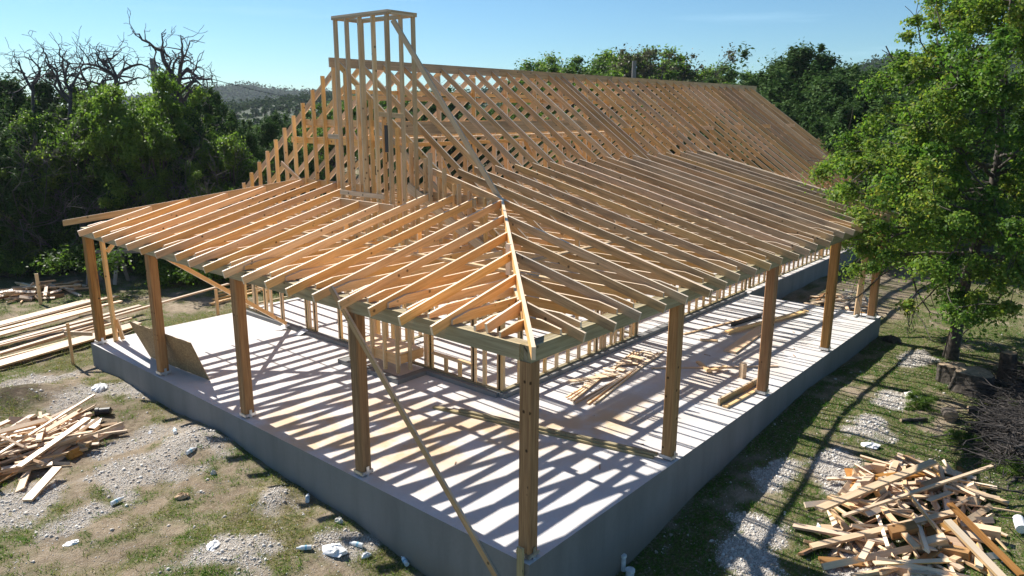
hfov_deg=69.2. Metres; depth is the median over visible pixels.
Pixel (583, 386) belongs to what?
lath
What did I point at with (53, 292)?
scrap board
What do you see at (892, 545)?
scrap board
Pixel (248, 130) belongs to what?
cedar tree
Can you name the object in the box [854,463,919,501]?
scrap board
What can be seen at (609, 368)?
plywood offcut
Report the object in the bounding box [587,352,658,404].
lath
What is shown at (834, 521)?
scrap board
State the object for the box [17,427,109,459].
scrap board
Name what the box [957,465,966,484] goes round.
scrap board
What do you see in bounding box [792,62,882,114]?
cedar tree
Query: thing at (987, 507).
scrap board
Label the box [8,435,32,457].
scrap board
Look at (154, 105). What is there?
oak tree
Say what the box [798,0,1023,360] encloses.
elm tree
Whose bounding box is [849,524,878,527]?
scrap board
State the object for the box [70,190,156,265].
bare shrub
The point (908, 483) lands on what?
scrap board
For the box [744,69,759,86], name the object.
oak tree
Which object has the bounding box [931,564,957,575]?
scrap board
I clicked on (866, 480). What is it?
scrap board
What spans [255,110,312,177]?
cedar tree
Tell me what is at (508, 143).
cedar tree
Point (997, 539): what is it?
scrap board
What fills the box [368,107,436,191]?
cedar tree
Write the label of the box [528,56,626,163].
oak tree
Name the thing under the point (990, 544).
scrap board
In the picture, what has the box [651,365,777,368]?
lath
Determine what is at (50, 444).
scrap board
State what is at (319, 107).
oak tree
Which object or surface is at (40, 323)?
stacked board
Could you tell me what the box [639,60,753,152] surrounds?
oak tree
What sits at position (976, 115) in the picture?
cedar tree
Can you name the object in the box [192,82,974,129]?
hill
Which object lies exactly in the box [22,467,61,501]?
scrap board
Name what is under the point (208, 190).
bare shrub
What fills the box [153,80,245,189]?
cedar tree
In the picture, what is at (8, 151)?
cedar tree
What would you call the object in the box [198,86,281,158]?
cedar tree
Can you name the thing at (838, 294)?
scrap board
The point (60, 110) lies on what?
oak tree
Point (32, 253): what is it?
bush
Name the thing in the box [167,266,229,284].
bush
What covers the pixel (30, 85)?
dead tree
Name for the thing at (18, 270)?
bush
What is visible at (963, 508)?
scrap board
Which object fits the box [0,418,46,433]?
scrap board
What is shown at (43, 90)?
cedar tree
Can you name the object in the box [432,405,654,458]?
treated board
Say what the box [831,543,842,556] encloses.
scrap board
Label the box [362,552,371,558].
paper scrap
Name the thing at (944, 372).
tree stump
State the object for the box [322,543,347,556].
paper scrap
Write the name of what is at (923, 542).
scrap board
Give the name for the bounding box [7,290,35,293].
scrap board
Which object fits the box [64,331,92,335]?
cross board
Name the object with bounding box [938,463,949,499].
scrap board
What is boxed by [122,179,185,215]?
cedar tree
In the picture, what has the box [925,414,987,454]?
bush
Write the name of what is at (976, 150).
cedar tree
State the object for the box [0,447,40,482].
scrap board
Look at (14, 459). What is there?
scrap board
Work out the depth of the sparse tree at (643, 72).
51.06 m
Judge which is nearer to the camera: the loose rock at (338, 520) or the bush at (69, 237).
the loose rock at (338, 520)
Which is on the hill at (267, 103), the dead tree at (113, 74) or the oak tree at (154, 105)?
the dead tree at (113, 74)
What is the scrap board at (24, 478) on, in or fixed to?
on the ground at (74, 557)
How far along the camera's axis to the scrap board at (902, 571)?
9.78 m
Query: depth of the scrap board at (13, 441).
12.11 m
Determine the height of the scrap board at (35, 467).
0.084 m
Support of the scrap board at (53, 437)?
on the scrap board
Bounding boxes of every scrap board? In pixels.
[0,284,35,292]
[0,288,48,293]
[0,394,95,454]
[0,418,30,438]
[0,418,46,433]
[0,419,10,426]
[0,430,92,446]
[0,434,26,448]
[0,434,28,445]
[0,435,76,465]
[0,436,72,455]
[0,447,37,458]
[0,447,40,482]
[0,447,43,463]
[0,461,52,475]
[0,464,35,472]
[0,471,20,481]
[1,426,35,435]
[1,459,42,469]
[3,290,51,295]
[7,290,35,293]
[8,416,76,423]
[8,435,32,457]
[10,414,35,426]
[14,282,57,289]
[14,447,87,464]
[15,417,90,467]
[15,469,31,492]
[16,416,40,428]
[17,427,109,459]
[19,295,32,300]
[22,412,91,435]
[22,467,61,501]
[26,411,78,439]
[31,417,73,443]
[32,289,61,298]
[35,427,44,441]
[36,443,71,467]
[39,280,55,282]
[43,284,47,296]
[43,415,77,437]
[43,417,99,455]
[45,421,77,434]
[46,417,76,436]
[48,284,80,287]
[49,284,74,289]
[49,293,63,298]
[49,429,78,436]
[50,406,72,417]
[51,424,124,461]
[52,422,116,434]
[53,462,70,464]
[55,414,91,433]
[61,418,99,428]
[63,289,81,296]
[65,447,82,459]
[69,422,123,443]
[70,426,85,444]
[70,442,99,447]
[75,409,112,419]
[76,404,96,415]
[77,436,97,447]
[98,429,126,435]
[792,523,884,544]
[797,514,884,555]
[804,297,850,303]
[804,499,829,507]
[804,539,854,553]
[809,509,956,549]
[815,293,825,300]
[815,459,937,512]
[818,556,874,567]
[821,524,859,531]
[821,545,917,570]
[826,476,911,480]
[827,494,867,515]
[827,508,838,526]
[828,509,870,552]
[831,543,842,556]
[833,545,853,567]
[834,506,870,528]
[836,293,852,295]
[836,299,865,301]
[838,473,858,495]
[838,522,902,559]
[841,492,912,518]
[842,465,993,517]
[844,468,856,486]
[846,542,870,567]
[847,480,860,492]
[848,502,909,515]
[849,499,910,504]
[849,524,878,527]
[850,524,888,537]
[850,564,917,575]
[853,455,914,473]
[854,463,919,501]
[858,471,900,504]
[858,524,878,561]
[860,455,906,468]
[860,474,874,485]
[861,533,877,544]
[864,504,887,516]
[869,488,921,500]
[869,508,913,512]
[871,462,886,473]
[871,471,924,480]
[872,491,890,503]
[872,558,963,565]
[873,487,886,496]
[876,515,889,547]
[876,556,969,575]
[877,542,895,551]
[877,569,893,574]
[881,506,919,548]
[885,460,899,490]
[887,499,903,507]
[887,520,918,539]
[887,566,923,575]
[888,460,902,490]
[888,486,943,522]
[889,480,957,486]
[892,483,935,494]
[894,455,985,501]
[895,501,909,508]
[896,494,945,498]
[899,479,922,493]
[899,488,927,508]
[901,552,911,559]
[902,455,937,475]
[902,457,906,485]
[902,487,942,533]
[906,457,961,475]
[907,570,950,575]
[910,535,937,550]
[912,512,929,553]
[913,550,931,575]
[915,478,999,499]
[916,533,949,553]
[918,476,944,493]
[918,513,930,526]
[918,542,951,565]
[919,510,956,516]
[920,477,939,511]
[924,473,989,487]
[925,519,962,535]
[926,491,953,501]
[931,466,958,494]
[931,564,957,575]
[934,520,941,548]
[936,544,971,561]
[937,553,964,571]
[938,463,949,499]
[939,476,1009,505]
[939,499,1021,513]
[941,526,990,543]
[942,459,986,516]
[942,498,949,510]
[943,519,1006,575]
[945,535,966,546]
[946,473,975,480]
[946,502,1023,575]
[946,555,955,573]
[947,477,996,490]
[949,552,972,562]
[955,493,979,506]
[956,489,967,522]
[956,496,978,506]
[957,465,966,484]
[960,520,1000,540]
[962,559,993,575]
[965,481,978,489]
[965,505,1009,551]
[967,503,992,521]
[970,489,986,514]
[971,552,999,561]
[972,540,982,569]
[973,517,994,522]
[975,541,992,575]
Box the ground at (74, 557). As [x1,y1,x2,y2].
[0,157,1023,575]
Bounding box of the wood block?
[738,362,746,378]
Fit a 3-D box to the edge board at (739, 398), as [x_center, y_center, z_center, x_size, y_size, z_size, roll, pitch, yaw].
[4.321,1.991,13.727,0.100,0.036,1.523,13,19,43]
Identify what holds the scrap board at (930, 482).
on the scrap board
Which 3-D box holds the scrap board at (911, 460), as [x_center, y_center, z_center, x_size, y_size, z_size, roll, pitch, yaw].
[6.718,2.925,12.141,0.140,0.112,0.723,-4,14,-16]
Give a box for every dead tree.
[0,38,48,112]
[22,30,113,130]
[50,27,148,98]
[68,35,161,102]
[123,11,234,140]
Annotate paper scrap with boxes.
[62,539,78,545]
[91,383,108,391]
[206,539,219,550]
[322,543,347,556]
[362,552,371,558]
[861,442,879,449]
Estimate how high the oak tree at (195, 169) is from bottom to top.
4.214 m
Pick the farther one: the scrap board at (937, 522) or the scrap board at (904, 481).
the scrap board at (904, 481)
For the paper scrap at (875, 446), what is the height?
0.083 m
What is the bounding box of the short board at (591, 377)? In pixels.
[568,372,620,382]
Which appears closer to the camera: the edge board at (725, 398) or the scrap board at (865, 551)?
the scrap board at (865, 551)
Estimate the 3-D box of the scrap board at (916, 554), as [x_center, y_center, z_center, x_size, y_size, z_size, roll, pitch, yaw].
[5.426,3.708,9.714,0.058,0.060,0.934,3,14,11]
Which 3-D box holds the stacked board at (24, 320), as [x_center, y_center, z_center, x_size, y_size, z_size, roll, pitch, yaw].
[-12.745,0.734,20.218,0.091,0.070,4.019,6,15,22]
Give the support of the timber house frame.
on the ground at (74, 557)
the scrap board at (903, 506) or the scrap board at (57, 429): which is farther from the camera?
the scrap board at (57, 429)
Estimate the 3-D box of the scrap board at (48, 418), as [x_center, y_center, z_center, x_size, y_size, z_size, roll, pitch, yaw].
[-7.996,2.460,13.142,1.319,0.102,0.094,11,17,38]
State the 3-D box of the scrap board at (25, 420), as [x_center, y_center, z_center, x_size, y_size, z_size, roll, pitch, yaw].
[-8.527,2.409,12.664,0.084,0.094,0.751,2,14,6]
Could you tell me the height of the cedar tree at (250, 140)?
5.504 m
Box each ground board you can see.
[209,290,260,304]
[212,287,262,300]
[214,286,251,295]
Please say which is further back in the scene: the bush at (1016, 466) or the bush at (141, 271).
the bush at (141, 271)
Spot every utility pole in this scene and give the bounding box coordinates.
[149,58,160,93]
[631,61,636,107]
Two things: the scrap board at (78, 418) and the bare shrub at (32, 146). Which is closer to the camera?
the scrap board at (78, 418)
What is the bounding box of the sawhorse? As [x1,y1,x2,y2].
[83,250,139,284]
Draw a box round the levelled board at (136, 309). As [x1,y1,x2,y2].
[63,283,229,330]
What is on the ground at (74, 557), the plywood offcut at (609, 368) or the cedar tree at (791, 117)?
the cedar tree at (791, 117)
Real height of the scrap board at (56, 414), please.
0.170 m
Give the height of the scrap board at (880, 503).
0.440 m
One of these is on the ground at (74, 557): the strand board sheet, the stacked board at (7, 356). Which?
the stacked board at (7, 356)
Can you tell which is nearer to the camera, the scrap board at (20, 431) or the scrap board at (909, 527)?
the scrap board at (909, 527)
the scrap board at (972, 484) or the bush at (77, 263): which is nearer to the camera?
the scrap board at (972, 484)
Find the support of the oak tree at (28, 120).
on the ground at (74, 557)
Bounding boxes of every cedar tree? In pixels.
[0,62,72,126]
[0,90,43,275]
[0,101,75,212]
[0,118,81,250]
[2,74,76,127]
[16,159,94,265]
[33,151,107,270]
[62,174,139,274]
[78,95,141,206]
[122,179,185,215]
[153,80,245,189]
[155,105,224,200]
[182,84,234,131]
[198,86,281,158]
[207,127,294,203]
[231,166,267,206]
[240,124,255,138]
[246,111,325,203]
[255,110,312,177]
[271,113,333,180]
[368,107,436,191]
[370,83,529,189]
[373,90,433,182]
[485,102,531,172]
[537,90,661,171]
[679,41,823,169]
[689,36,828,169]
[709,67,763,152]
[709,90,813,171]
[716,64,947,172]
[745,43,842,113]
[763,52,1010,198]
[770,84,1018,258]
[779,58,866,164]
[779,97,906,242]
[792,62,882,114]
[800,79,978,236]
[917,79,1011,227]
[953,68,1023,218]
[960,80,1023,174]
[990,107,1021,217]
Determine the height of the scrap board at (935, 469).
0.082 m
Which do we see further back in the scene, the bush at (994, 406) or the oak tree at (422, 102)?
the oak tree at (422, 102)
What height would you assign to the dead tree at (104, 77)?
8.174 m
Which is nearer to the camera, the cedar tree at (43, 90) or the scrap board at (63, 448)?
the scrap board at (63, 448)
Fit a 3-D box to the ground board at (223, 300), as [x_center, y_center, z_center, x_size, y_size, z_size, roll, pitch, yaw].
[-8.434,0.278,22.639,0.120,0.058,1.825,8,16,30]
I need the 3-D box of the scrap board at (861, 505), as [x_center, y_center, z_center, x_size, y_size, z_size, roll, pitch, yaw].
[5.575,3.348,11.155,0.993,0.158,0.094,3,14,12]
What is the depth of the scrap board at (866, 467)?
12.16 m
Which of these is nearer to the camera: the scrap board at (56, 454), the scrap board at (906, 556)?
the scrap board at (906, 556)
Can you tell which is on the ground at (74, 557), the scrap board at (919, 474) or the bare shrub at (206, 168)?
the bare shrub at (206, 168)
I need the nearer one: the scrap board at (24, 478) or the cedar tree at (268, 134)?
the scrap board at (24, 478)
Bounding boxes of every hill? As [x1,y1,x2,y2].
[122,80,372,105]
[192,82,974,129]
[840,49,1023,75]
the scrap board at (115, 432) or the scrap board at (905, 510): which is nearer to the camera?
the scrap board at (905, 510)
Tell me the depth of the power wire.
44.97 m
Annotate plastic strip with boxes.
[274,324,288,329]
[293,329,307,334]
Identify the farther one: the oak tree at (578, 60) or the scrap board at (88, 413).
the oak tree at (578, 60)
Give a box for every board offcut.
[696,361,711,372]
[700,338,717,341]
[707,365,727,371]
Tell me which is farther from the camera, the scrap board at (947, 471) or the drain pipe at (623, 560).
the scrap board at (947, 471)
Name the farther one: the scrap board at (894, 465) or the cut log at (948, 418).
the cut log at (948, 418)
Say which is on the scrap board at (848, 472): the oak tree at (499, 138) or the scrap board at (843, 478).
the scrap board at (843, 478)
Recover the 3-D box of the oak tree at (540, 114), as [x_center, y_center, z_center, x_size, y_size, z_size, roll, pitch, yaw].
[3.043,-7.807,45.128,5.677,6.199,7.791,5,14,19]
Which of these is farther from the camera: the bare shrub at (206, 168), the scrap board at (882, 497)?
the bare shrub at (206, 168)
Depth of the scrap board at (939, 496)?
11.01 m
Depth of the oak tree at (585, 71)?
59.11 m
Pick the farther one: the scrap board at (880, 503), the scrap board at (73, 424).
the scrap board at (73, 424)
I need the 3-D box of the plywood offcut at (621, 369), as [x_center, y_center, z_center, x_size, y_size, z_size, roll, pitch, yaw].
[2.219,1.645,15.044,0.166,0.012,0.200,9,16,32]
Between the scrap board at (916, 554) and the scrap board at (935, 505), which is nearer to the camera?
the scrap board at (916, 554)
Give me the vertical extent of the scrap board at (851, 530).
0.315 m
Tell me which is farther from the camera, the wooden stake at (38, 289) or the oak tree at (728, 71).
the oak tree at (728, 71)
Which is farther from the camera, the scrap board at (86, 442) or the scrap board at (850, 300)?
the scrap board at (850, 300)
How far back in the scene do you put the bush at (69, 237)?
25.97 m
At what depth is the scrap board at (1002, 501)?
11.32 m
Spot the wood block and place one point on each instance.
(742, 369)
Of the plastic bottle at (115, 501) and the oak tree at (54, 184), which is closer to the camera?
the plastic bottle at (115, 501)
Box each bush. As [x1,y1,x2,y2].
[0,221,58,271]
[0,236,84,277]
[2,237,140,275]
[12,226,129,267]
[21,235,135,278]
[23,239,72,266]
[36,224,61,266]
[45,239,221,271]
[58,223,137,270]
[78,249,256,281]
[82,244,198,273]
[84,250,182,274]
[125,253,158,268]
[142,250,220,287]
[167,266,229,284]
[903,385,950,413]
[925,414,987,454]
[949,450,1023,476]
[968,396,1017,420]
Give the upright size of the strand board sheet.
0.854 m
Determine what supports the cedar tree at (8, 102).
on the ground at (74, 557)
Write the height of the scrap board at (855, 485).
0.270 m
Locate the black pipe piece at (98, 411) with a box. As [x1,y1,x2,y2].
[94,407,111,415]
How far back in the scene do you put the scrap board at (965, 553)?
9.93 m
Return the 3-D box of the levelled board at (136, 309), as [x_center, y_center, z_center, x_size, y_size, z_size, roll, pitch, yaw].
[-9.108,0.416,18.959,0.090,0.058,4.968,6,15,23]
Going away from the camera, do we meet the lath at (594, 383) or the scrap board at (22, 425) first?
the scrap board at (22, 425)
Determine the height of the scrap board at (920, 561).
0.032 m
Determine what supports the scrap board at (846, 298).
on the scrap board
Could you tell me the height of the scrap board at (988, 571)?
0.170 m
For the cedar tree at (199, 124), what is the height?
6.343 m
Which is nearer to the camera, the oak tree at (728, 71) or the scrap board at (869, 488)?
the scrap board at (869, 488)
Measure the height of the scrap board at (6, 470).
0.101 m
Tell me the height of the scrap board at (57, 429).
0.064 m
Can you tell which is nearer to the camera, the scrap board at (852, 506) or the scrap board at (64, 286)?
the scrap board at (852, 506)
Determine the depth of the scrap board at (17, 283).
23.57 m
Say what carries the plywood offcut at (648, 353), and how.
on the lath at (597, 393)
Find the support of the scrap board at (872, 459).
on the scrap board at (962, 481)
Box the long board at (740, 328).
[724,310,808,332]
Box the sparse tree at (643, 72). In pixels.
[570,42,741,138]
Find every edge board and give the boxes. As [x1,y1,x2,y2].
[717,378,756,405]
[722,387,755,407]
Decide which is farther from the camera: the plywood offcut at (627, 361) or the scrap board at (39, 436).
the plywood offcut at (627, 361)
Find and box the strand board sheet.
[129,321,209,379]
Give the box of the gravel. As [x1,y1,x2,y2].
[0,304,1023,575]
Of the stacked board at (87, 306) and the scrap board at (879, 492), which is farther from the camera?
the stacked board at (87, 306)
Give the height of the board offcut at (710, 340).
0.038 m
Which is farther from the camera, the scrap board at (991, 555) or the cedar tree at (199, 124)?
the cedar tree at (199, 124)
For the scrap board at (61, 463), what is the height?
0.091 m
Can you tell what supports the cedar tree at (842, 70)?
on the ground at (74, 557)
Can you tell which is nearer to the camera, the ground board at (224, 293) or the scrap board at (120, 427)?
the scrap board at (120, 427)
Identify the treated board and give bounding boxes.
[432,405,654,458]
[458,408,657,455]
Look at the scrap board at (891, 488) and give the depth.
11.22 m
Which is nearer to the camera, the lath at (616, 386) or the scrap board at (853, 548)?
the scrap board at (853, 548)
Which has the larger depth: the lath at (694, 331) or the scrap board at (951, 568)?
the lath at (694, 331)
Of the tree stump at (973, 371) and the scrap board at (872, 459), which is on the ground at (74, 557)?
the tree stump at (973, 371)
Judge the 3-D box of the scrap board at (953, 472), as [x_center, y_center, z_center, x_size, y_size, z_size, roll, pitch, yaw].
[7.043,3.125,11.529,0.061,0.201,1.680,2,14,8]
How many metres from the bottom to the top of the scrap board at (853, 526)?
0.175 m
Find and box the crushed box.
[174,492,188,499]
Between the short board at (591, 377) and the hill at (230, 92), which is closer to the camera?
the short board at (591, 377)
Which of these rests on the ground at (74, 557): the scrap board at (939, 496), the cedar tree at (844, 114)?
the cedar tree at (844, 114)
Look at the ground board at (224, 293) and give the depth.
23.03 m
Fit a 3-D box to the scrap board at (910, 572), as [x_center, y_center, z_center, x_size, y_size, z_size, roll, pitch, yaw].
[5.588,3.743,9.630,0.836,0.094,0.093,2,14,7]
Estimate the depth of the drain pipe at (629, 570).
10.15 m
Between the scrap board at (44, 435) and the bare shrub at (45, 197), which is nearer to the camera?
the scrap board at (44, 435)
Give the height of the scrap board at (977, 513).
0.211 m
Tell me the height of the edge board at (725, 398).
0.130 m
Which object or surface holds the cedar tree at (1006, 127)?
on the ground at (74, 557)
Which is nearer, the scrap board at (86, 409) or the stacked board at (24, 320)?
the scrap board at (86, 409)
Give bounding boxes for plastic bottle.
[110,496,123,505]
[185,447,196,454]
[296,545,311,549]
[305,493,309,502]
[349,541,363,547]
[401,556,408,566]
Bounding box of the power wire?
[157,63,443,101]
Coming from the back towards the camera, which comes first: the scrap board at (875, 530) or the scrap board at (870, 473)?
the scrap board at (870, 473)
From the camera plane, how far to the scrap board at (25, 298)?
22.36 m
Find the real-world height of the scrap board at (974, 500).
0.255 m
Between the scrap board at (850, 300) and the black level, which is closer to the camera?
the black level
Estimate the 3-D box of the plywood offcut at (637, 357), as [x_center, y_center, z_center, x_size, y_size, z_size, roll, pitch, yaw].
[2.659,1.480,15.685,0.218,0.012,0.200,13,18,42]
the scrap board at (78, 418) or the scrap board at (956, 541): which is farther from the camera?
the scrap board at (78, 418)
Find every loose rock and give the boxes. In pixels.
[335,517,343,523]
[881,335,901,343]
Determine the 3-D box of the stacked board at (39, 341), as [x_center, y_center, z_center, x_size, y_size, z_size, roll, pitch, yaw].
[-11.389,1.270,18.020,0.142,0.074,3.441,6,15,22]
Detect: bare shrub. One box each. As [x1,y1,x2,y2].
[0,106,190,279]
[0,141,91,276]
[0,175,102,251]
[26,190,131,253]
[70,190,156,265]
[118,124,291,205]
[171,178,233,212]
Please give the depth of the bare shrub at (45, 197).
25.21 m
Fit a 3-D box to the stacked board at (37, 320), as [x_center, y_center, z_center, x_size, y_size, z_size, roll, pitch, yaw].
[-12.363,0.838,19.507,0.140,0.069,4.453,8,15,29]
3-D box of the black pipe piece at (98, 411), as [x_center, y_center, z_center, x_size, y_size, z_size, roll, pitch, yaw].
[-7.704,2.325,13.978,0.266,0.156,0.154,-2,14,-8]
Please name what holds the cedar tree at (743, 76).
on the ground at (74, 557)
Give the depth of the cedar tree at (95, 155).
28.79 m
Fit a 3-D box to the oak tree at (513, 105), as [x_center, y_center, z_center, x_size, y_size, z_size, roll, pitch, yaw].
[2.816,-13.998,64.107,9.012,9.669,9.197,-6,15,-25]
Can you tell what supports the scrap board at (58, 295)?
on the ground at (74, 557)
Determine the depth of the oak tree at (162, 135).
26.05 m
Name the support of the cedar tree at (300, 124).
on the ground at (74, 557)
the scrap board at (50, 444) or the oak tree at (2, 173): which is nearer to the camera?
the scrap board at (50, 444)
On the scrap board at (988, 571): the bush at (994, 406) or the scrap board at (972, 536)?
the scrap board at (972, 536)
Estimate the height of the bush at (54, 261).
2.155 m
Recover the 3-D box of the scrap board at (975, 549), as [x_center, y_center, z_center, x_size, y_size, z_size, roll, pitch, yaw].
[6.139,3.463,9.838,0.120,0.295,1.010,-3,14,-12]
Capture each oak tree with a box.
[0,126,82,222]
[0,159,26,219]
[3,108,125,206]
[15,79,122,161]
[22,99,150,224]
[74,80,181,190]
[80,65,213,202]
[89,85,183,192]
[94,108,221,213]
[141,159,221,214]
[192,124,274,209]
[287,127,374,195]
[288,102,374,172]
[329,95,425,159]
[341,94,417,119]
[482,118,517,162]
[500,58,599,118]
[509,82,573,161]
[512,50,611,119]
[523,111,587,175]
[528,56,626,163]
[557,45,718,112]
[572,43,696,115]
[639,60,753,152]
[654,112,703,153]
[696,65,756,88]
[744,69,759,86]
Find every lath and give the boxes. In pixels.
[565,350,643,397]
[569,351,637,399]
[572,350,634,401]
[573,355,659,403]
[586,351,663,401]
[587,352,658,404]
[593,362,647,404]
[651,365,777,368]
[683,317,746,334]
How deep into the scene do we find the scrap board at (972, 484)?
11.47 m
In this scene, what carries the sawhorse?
on the ground at (74, 557)
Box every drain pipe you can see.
[621,553,626,571]
[625,566,634,575]
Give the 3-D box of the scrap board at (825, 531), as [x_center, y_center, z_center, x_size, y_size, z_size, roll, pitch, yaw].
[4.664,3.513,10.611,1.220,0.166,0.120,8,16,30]
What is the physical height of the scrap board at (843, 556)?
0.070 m
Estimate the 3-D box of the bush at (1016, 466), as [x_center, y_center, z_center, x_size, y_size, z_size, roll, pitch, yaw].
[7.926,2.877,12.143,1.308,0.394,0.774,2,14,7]
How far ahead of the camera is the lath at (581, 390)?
14.01 m
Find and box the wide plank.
[723,325,761,353]
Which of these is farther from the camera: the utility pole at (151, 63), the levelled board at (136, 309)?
the utility pole at (151, 63)
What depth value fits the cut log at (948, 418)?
13.93 m
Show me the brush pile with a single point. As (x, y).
(1002, 428)
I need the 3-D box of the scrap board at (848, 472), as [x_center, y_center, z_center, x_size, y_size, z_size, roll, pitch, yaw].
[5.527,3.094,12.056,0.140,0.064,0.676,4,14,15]
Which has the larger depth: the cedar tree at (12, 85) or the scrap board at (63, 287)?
the cedar tree at (12, 85)
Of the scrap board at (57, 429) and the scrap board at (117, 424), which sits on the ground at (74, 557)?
the scrap board at (117, 424)
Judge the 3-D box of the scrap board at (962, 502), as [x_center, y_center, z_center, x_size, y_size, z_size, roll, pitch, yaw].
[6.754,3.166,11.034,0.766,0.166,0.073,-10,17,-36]
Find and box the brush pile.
[900,343,1023,518]
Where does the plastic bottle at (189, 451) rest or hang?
on the ground at (74, 557)
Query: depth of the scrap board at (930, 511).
10.79 m
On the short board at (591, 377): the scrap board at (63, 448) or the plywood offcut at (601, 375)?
the plywood offcut at (601, 375)
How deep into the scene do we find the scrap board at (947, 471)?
12.01 m
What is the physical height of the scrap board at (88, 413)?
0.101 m
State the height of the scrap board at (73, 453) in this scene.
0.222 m
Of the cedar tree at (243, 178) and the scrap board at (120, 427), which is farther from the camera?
the cedar tree at (243, 178)
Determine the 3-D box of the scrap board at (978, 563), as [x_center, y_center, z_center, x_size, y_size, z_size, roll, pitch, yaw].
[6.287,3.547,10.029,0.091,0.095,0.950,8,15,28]
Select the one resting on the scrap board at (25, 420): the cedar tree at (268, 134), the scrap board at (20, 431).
the scrap board at (20, 431)
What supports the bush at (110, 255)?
on the ground at (74, 557)
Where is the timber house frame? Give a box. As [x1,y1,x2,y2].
[62,9,898,575]
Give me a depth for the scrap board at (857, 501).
11.06 m
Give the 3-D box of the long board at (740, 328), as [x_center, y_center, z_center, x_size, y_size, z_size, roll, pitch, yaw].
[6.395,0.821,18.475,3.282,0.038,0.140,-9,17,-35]
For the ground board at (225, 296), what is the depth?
22.66 m
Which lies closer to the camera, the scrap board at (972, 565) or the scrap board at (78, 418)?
the scrap board at (972, 565)
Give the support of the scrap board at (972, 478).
on the ground at (74, 557)
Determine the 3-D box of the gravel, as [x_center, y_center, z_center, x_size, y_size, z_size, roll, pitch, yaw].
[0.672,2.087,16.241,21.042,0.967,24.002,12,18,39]
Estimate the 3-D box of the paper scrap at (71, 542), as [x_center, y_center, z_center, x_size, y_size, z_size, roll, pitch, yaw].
[-5.919,3.415,9.942,0.210,0.036,0.127,-11,18,-40]
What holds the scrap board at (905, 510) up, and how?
on the scrap board at (852, 506)
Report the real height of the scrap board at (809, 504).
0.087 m
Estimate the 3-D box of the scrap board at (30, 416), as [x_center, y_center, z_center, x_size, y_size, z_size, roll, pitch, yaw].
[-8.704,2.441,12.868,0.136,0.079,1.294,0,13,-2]
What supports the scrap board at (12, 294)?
on the ground at (74, 557)
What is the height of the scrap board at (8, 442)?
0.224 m
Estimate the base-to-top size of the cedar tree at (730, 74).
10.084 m
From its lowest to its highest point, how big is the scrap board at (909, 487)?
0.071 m
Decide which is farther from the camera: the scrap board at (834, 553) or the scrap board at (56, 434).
the scrap board at (56, 434)
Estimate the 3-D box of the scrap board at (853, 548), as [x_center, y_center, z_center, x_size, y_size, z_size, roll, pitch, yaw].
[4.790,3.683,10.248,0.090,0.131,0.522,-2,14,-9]
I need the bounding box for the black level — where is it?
[731,314,761,325]
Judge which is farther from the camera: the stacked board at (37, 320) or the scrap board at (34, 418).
the stacked board at (37, 320)
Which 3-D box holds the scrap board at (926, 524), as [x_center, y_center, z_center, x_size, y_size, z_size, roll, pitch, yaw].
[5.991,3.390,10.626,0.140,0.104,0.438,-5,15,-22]
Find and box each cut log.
[899,417,927,421]
[940,407,958,421]
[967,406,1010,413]
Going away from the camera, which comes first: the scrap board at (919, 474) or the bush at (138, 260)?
the scrap board at (919, 474)
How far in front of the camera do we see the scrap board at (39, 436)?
12.40 m
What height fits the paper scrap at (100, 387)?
0.120 m
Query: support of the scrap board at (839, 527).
on the ground at (74, 557)
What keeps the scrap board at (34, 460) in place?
on the scrap board at (13, 466)
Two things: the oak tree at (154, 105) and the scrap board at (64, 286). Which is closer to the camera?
the scrap board at (64, 286)
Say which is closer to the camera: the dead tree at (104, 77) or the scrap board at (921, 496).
the scrap board at (921, 496)
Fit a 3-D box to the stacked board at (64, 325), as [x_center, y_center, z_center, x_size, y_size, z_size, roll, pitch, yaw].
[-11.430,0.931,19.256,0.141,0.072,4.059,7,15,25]
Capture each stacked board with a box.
[0,297,106,327]
[0,299,88,321]
[0,299,89,325]
[0,300,122,330]
[0,304,141,343]
[0,307,102,336]
[0,308,147,345]
[0,321,106,354]
[0,321,141,362]
[0,326,132,366]
[0,329,106,359]
[1,317,132,354]
[11,305,90,325]
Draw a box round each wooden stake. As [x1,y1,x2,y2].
[34,273,42,304]
[66,323,74,364]
[214,289,219,314]
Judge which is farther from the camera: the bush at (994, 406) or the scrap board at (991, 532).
the bush at (994, 406)
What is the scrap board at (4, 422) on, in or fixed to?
on the scrap board
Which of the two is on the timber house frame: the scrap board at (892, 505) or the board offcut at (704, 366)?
the board offcut at (704, 366)
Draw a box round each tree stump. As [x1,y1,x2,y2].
[935,362,965,384]
[948,366,994,398]
[996,351,1017,379]
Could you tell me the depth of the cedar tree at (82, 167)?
26.51 m
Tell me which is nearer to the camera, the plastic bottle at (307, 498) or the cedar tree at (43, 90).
the plastic bottle at (307, 498)
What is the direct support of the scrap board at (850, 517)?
on the scrap board at (851, 530)
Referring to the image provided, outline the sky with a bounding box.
[0,0,1005,104]
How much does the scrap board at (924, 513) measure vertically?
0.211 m
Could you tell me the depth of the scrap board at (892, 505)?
11.03 m
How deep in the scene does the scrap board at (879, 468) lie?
12.17 m
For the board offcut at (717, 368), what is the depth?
14.99 m
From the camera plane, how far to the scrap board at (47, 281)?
23.34 m
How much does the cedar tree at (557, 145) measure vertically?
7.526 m
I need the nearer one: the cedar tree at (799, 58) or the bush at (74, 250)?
the bush at (74, 250)
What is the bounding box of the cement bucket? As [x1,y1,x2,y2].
[1012,515,1023,533]
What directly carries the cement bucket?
on the ground at (74, 557)
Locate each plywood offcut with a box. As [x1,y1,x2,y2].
[594,373,608,377]
[603,367,615,370]
[616,367,626,370]
[621,360,631,363]
[631,356,643,359]
[642,351,654,356]
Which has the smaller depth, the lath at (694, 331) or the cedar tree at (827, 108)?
the lath at (694, 331)

